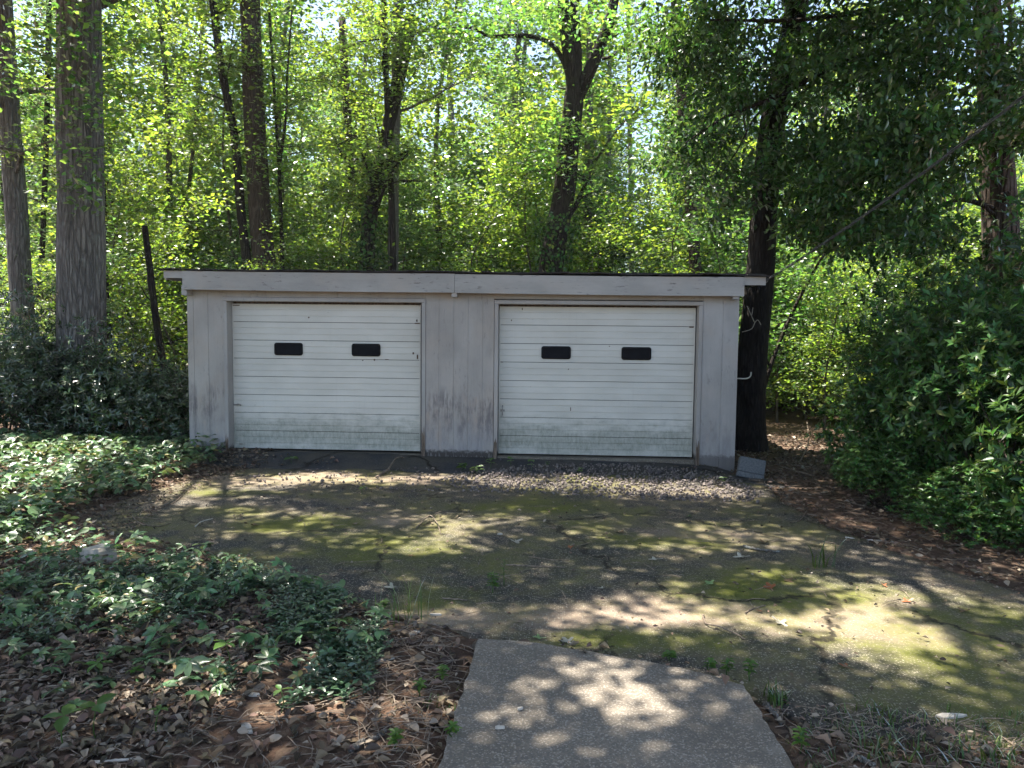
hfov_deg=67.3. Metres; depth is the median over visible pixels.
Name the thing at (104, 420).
lance leaf shrub
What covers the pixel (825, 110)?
slim tree
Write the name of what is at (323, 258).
sapling
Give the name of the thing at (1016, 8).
woodland tree
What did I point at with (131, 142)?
woodland tree
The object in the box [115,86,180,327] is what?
woodland tree
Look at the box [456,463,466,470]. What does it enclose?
seedling
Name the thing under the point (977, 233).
sapling
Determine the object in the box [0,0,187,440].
oak tree
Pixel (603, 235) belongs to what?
sapling
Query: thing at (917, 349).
evergreen shrub
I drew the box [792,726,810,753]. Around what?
seedling
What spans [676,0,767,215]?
distant tree
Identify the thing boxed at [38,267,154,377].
sapling
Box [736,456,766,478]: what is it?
concrete block
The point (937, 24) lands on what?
evergreen tree
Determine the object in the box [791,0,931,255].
woodland tree
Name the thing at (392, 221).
black stem tree
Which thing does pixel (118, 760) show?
stick
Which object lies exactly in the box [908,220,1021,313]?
sapling
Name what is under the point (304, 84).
woodland tree
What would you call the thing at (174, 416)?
lance leaf shrub
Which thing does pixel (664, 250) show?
sapling
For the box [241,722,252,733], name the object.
bark chip
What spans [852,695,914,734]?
grass tuft
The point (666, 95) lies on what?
woodland tree
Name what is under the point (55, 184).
understory tree
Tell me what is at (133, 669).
seedling
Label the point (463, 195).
sapling
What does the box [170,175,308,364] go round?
sapling
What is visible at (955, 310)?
evergreen shrub
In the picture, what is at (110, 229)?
sapling
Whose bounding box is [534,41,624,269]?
distant tree
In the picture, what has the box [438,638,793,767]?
walkway
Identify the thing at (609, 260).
sapling
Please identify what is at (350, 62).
woodland tree
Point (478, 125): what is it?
woodland tree
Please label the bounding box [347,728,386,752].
stick
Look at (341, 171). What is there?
understory tree
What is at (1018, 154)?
woodland tree
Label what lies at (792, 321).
sapling
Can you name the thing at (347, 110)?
rusty stem tree
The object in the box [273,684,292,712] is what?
seedling
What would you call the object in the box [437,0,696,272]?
woodland tree
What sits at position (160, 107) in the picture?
woodland tree
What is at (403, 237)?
understory tree
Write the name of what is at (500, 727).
bark chip
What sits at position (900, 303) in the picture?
sapling
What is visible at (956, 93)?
understory tree
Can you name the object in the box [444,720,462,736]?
seedling
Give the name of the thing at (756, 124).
distant tree
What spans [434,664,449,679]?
seedling
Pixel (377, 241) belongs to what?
ivy
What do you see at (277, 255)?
sapling
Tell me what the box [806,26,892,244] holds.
woodland tree
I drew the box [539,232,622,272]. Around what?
sapling
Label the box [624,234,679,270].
sapling
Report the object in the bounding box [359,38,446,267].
woodland tree
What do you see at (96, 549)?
stone
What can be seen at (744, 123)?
woodland tree
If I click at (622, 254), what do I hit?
understory tree
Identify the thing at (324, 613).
periwinkle groundcover
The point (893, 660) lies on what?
driveway
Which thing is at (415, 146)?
distant tree
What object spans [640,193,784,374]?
sapling
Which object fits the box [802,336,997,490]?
evergreen shrub
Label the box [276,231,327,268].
sapling
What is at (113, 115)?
slim tree
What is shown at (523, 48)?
woodland tree
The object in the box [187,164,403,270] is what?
sapling
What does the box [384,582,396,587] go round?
fallen leaf
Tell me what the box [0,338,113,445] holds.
lance leaf shrub
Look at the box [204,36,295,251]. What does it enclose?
woodland tree
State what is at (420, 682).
seedling
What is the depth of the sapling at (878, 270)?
18.99 m
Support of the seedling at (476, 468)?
on the gravel
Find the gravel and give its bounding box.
[237,458,782,505]
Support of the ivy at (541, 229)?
attached to the forked tree at (580, 81)
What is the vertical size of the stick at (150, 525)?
0.018 m
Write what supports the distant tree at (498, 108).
on the ground at (790, 420)
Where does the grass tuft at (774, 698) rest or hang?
on the driveway
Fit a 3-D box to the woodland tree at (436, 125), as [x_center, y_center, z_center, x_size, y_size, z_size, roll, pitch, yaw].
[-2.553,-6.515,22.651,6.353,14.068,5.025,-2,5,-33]
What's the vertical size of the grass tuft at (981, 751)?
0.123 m
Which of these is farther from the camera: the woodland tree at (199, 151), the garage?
the woodland tree at (199, 151)
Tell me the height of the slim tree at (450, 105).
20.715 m
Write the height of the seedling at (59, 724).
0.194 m
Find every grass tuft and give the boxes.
[375,571,436,627]
[394,687,458,713]
[758,679,792,708]
[809,533,849,568]
[850,716,922,767]
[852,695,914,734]
[937,729,1020,767]
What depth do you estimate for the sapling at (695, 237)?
15.26 m
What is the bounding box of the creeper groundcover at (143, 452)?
[0,426,390,705]
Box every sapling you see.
[0,240,112,336]
[0,244,126,351]
[21,203,142,366]
[30,191,171,356]
[38,245,152,343]
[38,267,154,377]
[50,148,193,376]
[106,149,212,342]
[106,166,248,377]
[112,253,216,373]
[136,226,187,433]
[152,243,239,366]
[164,238,277,370]
[165,183,309,348]
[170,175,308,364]
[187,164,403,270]
[187,181,327,352]
[198,0,358,268]
[227,224,325,269]
[276,107,432,270]
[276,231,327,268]
[277,197,427,268]
[298,143,422,267]
[304,239,375,270]
[399,132,536,271]
[402,145,501,270]
[404,209,470,267]
[410,67,622,272]
[414,150,578,271]
[433,217,513,271]
[533,175,682,272]
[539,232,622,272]
[597,196,677,271]
[598,173,686,272]
[606,255,656,272]
[607,108,791,335]
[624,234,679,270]
[630,247,707,300]
[635,157,821,407]
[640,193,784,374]
[670,230,744,307]
[676,185,788,355]
[690,203,864,422]
[721,207,896,408]
[729,230,871,419]
[730,199,865,409]
[731,219,891,386]
[739,313,801,409]
[741,239,797,401]
[768,243,891,429]
[769,238,896,421]
[776,251,854,407]
[779,252,899,411]
[787,253,898,410]
[810,189,980,396]
[811,296,886,420]
[821,196,956,369]
[846,251,976,344]
[850,293,959,367]
[859,171,1023,365]
[862,272,915,330]
[889,226,981,342]
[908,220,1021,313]
[909,178,1023,315]
[967,171,1023,237]
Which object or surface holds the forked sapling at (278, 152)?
on the ground at (790, 420)
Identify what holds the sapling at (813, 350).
on the ground at (790, 420)
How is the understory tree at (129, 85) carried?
on the ground at (790, 420)
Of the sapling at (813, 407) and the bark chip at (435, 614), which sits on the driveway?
the bark chip at (435, 614)
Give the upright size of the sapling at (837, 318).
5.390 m
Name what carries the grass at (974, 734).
on the ground at (790, 420)
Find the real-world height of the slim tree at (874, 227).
9.200 m
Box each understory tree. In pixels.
[0,59,111,333]
[28,0,217,375]
[29,153,165,335]
[107,0,319,353]
[155,80,232,315]
[171,110,247,361]
[308,99,384,266]
[313,148,476,270]
[378,164,450,270]
[400,101,498,270]
[424,132,534,271]
[462,67,593,272]
[521,164,639,272]
[566,180,664,272]
[634,69,820,350]
[643,104,744,272]
[770,136,875,402]
[774,37,864,371]
[833,47,1019,380]
[945,147,1023,266]
[947,165,1023,284]
[978,123,1023,278]
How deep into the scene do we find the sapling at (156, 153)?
23.20 m
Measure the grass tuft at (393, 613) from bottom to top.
0.364 m
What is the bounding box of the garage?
[158,268,770,471]
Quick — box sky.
[0,0,1023,271]
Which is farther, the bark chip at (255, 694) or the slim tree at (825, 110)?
the slim tree at (825, 110)
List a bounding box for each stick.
[94,758,134,763]
[132,516,169,526]
[144,495,186,511]
[148,703,164,740]
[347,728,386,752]
[416,515,441,534]
[427,622,479,633]
[442,597,466,600]
[506,564,564,567]
[702,614,744,639]
[743,544,780,552]
[745,602,764,612]
[762,701,781,724]
[848,751,875,766]
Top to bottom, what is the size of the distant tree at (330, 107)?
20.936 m
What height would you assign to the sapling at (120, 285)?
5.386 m
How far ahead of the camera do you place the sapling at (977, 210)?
16.73 m
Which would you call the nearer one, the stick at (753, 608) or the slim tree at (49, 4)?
the stick at (753, 608)
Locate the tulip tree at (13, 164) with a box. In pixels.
[0,0,121,338]
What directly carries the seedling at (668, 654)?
on the driveway
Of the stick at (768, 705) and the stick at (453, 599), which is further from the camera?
the stick at (453, 599)
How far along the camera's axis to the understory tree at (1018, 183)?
19.53 m
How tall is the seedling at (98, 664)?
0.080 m
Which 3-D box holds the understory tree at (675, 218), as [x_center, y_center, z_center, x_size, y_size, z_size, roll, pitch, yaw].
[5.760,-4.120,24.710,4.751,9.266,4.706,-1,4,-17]
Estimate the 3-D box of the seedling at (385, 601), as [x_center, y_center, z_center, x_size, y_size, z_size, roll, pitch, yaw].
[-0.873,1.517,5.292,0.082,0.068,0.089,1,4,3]
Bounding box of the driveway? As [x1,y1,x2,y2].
[83,468,1023,749]
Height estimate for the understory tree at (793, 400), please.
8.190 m
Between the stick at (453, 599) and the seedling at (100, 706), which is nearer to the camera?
the seedling at (100, 706)
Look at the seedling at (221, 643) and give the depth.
4.15 m
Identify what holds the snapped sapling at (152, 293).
on the ground at (790, 420)
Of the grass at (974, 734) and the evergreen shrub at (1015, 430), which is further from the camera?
the evergreen shrub at (1015, 430)
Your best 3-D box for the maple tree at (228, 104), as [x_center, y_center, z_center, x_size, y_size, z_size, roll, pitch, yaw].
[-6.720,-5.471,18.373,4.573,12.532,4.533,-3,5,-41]
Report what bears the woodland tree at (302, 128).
on the ground at (790, 420)
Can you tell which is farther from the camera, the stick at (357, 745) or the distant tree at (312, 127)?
the distant tree at (312, 127)
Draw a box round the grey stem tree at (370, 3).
[323,0,515,270]
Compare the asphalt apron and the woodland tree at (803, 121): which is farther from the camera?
the woodland tree at (803, 121)
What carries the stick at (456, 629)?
on the ground at (790, 420)
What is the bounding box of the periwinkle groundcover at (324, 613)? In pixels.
[0,519,395,708]
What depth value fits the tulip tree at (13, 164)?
15.06 m
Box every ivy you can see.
[346,151,396,270]
[528,211,582,271]
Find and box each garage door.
[232,304,420,450]
[498,306,695,456]
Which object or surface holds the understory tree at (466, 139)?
on the ground at (790, 420)
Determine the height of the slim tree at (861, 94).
9.096 m
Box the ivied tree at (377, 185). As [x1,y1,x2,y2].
[290,0,479,270]
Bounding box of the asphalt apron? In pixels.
[189,450,790,487]
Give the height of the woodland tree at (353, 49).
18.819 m
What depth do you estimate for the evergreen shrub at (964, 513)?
7.05 m
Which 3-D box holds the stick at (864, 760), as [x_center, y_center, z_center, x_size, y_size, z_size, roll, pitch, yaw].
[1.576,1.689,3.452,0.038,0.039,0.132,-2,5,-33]
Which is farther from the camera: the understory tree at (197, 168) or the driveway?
the understory tree at (197, 168)
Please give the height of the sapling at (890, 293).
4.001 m
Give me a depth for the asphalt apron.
10.61 m
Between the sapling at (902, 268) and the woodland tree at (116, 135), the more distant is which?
the woodland tree at (116, 135)
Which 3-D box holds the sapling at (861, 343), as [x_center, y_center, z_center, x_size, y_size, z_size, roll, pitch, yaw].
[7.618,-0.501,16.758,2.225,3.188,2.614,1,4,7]
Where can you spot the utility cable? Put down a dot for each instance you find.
(923, 172)
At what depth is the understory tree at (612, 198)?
24.98 m
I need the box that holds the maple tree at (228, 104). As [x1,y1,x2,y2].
[121,0,335,269]
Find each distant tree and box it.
[1,48,54,320]
[107,64,147,246]
[145,51,192,211]
[284,59,335,234]
[298,43,358,245]
[400,121,428,263]
[463,44,539,267]
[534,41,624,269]
[636,2,706,268]
[642,80,679,269]
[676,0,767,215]
[741,109,760,196]
[807,0,869,204]
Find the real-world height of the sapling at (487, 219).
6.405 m
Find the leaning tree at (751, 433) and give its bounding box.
[735,0,854,451]
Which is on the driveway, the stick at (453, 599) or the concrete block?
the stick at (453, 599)
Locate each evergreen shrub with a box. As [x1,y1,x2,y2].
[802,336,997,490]
[830,430,959,511]
[837,237,1020,471]
[865,249,1023,509]
[895,459,1023,552]
[960,347,1023,530]
[989,255,1023,419]
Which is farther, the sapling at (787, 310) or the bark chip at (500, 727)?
the sapling at (787, 310)
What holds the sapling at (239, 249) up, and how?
on the ground at (790, 420)
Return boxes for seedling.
[41,704,87,743]
[78,693,116,737]
[86,658,113,673]
[126,664,144,672]
[147,704,168,732]
[213,638,234,664]
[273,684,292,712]
[284,456,298,459]
[380,598,389,607]
[387,727,405,747]
[413,677,426,696]
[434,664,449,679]
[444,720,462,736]
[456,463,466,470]
[470,465,484,472]
[486,571,499,592]
[661,650,676,659]
[703,657,717,670]
[719,658,735,674]
[742,658,758,680]
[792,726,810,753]
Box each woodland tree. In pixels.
[0,0,139,321]
[0,10,55,335]
[0,69,49,320]
[0,207,33,278]
[28,0,192,341]
[34,0,273,375]
[51,0,214,369]
[110,116,138,184]
[113,2,221,257]
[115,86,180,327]
[180,107,225,239]
[184,0,386,269]
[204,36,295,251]
[212,0,337,268]
[268,129,334,255]
[270,46,334,249]
[275,0,431,250]
[277,0,448,269]
[292,45,367,240]
[321,78,377,230]
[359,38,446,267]
[362,0,517,270]
[403,0,629,271]
[421,0,598,269]
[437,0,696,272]
[440,98,496,263]
[456,37,539,271]
[529,0,660,271]
[557,30,661,271]
[579,59,647,271]
[615,3,733,269]
[621,139,672,271]
[658,87,750,260]
[677,0,806,341]
[745,47,867,205]
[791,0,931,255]
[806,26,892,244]
[864,1,976,261]
[920,0,1023,256]
[931,101,980,256]
[968,48,1023,233]
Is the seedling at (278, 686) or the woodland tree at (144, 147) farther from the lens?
the woodland tree at (144, 147)
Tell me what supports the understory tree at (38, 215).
on the ground at (790, 420)
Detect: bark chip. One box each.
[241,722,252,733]
[242,692,259,696]
[429,613,441,615]
[495,725,504,728]
[935,713,966,718]
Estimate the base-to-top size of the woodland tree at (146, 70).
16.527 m
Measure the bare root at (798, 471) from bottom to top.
0.050 m
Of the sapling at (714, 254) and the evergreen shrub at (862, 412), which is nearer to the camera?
the evergreen shrub at (862, 412)
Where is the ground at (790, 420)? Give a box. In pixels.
[0,330,1023,767]
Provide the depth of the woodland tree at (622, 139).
31.74 m
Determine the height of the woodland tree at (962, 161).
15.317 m
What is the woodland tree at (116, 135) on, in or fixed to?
on the ground at (790, 420)
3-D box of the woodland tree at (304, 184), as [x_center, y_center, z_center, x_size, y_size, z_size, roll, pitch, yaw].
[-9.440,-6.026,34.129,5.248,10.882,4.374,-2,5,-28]
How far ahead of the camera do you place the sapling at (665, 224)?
22.14 m
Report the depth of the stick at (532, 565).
6.24 m
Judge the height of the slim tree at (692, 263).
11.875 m
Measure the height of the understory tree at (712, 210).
9.672 m
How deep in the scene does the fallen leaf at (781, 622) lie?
5.09 m
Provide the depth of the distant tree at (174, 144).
62.69 m
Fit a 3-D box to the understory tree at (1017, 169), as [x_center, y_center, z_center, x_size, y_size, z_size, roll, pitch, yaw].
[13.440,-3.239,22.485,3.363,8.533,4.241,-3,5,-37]
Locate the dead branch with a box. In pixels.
[375,456,404,477]
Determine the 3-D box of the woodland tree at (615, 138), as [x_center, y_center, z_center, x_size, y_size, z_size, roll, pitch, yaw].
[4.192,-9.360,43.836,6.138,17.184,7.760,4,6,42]
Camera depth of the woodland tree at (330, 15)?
21.09 m
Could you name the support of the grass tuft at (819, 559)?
on the driveway
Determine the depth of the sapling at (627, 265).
24.45 m
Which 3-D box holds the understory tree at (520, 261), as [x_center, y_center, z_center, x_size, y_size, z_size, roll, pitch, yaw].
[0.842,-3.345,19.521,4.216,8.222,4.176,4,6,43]
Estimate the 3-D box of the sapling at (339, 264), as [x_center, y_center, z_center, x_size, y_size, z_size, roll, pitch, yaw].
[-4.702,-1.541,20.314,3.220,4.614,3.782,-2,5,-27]
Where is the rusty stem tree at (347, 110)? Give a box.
[287,0,416,269]
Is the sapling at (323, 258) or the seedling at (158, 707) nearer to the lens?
the seedling at (158, 707)
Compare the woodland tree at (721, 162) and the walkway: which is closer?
the walkway
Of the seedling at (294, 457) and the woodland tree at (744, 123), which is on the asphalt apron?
the seedling at (294, 457)
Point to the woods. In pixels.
(302, 239)
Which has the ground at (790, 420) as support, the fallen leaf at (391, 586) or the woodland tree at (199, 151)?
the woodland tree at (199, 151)
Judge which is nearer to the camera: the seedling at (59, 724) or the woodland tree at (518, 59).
the seedling at (59, 724)
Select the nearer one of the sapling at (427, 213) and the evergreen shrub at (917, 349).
the evergreen shrub at (917, 349)
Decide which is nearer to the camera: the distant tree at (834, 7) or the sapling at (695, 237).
the sapling at (695, 237)
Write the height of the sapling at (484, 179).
8.632 m
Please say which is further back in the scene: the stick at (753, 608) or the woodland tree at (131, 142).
the woodland tree at (131, 142)
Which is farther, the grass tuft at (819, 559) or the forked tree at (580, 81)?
the forked tree at (580, 81)
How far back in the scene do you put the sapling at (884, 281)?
15.86 m
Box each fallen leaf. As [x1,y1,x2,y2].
[169,651,175,668]
[198,744,224,762]
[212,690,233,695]
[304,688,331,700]
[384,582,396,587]
[561,637,573,643]
[763,582,774,589]
[771,616,787,625]
[781,575,792,581]
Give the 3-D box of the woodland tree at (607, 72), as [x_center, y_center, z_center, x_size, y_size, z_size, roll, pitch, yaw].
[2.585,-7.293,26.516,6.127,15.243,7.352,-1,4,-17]
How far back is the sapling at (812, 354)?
20.58 m
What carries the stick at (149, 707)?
on the ground at (790, 420)
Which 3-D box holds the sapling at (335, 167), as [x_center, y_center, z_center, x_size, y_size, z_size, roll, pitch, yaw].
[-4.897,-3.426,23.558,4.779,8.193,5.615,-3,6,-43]
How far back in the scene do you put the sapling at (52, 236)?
19.89 m
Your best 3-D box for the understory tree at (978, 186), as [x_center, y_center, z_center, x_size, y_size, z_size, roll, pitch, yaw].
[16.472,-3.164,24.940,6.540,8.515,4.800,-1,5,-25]
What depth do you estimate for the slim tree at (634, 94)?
26.09 m
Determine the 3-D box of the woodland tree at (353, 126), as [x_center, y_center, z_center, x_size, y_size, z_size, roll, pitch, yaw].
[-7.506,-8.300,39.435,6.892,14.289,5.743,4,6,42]
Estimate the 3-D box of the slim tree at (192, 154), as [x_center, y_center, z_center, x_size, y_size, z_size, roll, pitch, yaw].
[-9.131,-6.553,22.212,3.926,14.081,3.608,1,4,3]
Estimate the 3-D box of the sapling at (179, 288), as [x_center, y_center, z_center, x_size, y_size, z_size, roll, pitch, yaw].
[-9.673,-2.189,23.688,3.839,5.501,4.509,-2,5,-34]
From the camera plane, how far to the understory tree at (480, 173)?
22.66 m
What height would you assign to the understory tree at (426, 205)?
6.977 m
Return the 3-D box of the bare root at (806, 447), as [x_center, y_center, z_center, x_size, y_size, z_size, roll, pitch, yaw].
[4.779,0.908,12.477,0.095,0.350,2.573,2,4,23]
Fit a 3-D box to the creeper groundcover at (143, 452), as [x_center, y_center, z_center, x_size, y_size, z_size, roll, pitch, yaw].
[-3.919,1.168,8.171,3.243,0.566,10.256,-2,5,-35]
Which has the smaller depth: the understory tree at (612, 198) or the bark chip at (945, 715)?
the bark chip at (945, 715)
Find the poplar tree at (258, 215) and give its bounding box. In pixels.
[240,0,326,269]
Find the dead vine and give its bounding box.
[742,306,760,331]
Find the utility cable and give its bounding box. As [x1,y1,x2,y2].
[744,94,1023,287]
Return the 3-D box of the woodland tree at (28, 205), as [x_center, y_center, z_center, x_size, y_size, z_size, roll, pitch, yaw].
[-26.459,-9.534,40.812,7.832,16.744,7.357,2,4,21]
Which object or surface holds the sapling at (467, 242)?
on the ground at (790, 420)
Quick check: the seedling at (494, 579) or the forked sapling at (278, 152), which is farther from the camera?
the forked sapling at (278, 152)
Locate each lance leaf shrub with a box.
[0,274,78,432]
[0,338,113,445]
[24,311,182,443]
[101,355,189,449]
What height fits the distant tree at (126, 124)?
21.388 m
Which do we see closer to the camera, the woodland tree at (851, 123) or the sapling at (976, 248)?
the sapling at (976, 248)
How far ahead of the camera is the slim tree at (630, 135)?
28.95 m
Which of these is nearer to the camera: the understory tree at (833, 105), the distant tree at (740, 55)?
the understory tree at (833, 105)
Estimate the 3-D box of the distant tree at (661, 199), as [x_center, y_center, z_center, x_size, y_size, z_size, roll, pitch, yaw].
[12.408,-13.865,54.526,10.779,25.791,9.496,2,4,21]
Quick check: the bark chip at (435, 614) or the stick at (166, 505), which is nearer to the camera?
the bark chip at (435, 614)
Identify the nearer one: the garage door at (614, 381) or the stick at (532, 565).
the stick at (532, 565)
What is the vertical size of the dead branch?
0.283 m
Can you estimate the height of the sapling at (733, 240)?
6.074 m
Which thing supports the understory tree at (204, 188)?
on the ground at (790, 420)
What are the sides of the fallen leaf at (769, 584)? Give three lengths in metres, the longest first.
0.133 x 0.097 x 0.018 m
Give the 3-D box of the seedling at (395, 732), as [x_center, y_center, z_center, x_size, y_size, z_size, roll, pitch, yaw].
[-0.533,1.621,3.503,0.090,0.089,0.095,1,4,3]
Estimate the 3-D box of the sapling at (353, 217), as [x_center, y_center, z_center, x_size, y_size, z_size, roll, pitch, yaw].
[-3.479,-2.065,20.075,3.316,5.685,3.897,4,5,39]
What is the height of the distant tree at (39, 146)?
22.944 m
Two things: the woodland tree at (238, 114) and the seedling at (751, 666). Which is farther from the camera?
the woodland tree at (238, 114)
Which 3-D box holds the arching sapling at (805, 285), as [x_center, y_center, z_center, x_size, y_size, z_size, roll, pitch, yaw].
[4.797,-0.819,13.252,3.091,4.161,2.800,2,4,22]
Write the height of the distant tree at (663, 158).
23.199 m
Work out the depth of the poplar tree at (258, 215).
17.70 m
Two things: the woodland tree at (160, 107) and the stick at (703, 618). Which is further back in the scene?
the woodland tree at (160, 107)
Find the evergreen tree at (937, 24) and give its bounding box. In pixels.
[598,0,1023,451]
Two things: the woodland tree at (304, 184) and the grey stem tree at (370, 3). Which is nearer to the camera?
the grey stem tree at (370, 3)
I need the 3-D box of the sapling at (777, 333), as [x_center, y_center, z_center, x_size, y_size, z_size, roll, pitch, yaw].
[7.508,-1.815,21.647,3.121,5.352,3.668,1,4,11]
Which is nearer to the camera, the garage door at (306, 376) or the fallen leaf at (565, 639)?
the fallen leaf at (565, 639)
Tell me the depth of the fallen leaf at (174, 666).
4.27 m
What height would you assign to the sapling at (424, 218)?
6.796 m
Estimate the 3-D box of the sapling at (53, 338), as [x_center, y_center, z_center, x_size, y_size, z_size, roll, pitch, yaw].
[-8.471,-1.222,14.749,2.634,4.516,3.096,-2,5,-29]
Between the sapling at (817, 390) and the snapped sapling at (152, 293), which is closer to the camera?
the snapped sapling at (152, 293)
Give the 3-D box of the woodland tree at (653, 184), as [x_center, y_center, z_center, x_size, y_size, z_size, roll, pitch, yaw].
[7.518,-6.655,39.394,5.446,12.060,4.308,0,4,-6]
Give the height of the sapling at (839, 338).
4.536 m
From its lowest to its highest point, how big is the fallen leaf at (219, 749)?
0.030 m
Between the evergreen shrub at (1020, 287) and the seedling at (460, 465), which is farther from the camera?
the seedling at (460, 465)
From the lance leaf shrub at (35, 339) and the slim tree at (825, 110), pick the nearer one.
the lance leaf shrub at (35, 339)
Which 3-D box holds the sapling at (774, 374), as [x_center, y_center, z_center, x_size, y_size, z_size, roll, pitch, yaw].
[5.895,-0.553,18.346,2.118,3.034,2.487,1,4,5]
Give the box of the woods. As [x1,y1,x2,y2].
[0,173,962,334]
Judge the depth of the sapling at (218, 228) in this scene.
25.10 m
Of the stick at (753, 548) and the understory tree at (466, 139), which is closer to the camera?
the stick at (753, 548)
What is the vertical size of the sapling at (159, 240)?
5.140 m
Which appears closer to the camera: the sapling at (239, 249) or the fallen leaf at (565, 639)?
the fallen leaf at (565, 639)
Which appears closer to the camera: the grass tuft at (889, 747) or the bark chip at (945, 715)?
the grass tuft at (889, 747)
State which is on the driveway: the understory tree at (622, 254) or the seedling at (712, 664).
the seedling at (712, 664)
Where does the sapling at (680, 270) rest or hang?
on the ground at (790, 420)
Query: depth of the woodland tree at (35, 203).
31.66 m
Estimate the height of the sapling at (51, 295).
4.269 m
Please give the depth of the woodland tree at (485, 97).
34.34 m
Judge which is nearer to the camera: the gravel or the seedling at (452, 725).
the seedling at (452, 725)
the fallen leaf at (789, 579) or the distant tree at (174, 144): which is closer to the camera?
the fallen leaf at (789, 579)
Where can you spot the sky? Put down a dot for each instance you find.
(324, 23)
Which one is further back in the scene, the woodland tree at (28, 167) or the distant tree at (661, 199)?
the distant tree at (661, 199)
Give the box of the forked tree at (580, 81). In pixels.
[360,0,667,271]
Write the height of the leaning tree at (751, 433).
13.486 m
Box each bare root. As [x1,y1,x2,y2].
[782,466,814,475]
[799,423,808,461]
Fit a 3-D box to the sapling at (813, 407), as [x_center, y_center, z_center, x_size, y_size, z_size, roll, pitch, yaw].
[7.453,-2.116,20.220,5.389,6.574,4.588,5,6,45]
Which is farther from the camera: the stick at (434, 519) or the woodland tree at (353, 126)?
the woodland tree at (353, 126)
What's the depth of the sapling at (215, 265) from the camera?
19.60 m
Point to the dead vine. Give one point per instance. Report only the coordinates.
(752, 318)
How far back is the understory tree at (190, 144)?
18.52 m
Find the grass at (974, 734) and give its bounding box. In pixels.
[786,700,1023,767]
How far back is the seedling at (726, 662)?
4.31 m
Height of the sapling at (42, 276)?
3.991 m
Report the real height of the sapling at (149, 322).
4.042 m
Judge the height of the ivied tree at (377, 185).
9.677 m
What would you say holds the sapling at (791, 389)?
on the ground at (790, 420)
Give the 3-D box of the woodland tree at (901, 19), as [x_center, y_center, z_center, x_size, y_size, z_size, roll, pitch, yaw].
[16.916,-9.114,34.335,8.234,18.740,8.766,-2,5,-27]
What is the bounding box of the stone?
[79,543,117,563]
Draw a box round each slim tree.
[13,0,136,322]
[31,0,208,392]
[135,0,267,255]
[411,0,494,230]
[580,13,658,271]
[593,1,671,272]
[603,0,750,272]
[773,72,874,401]
[793,34,922,417]
[830,60,969,327]
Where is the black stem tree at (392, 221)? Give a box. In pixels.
[263,0,478,270]
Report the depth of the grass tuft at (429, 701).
3.93 m
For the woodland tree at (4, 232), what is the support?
on the ground at (790, 420)
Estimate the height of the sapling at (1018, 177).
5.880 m
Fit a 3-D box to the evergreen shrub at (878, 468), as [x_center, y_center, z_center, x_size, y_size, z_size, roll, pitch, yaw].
[4.150,0.969,8.373,1.362,0.868,1.457,4,5,42]
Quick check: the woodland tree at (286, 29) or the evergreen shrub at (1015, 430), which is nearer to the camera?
the evergreen shrub at (1015, 430)

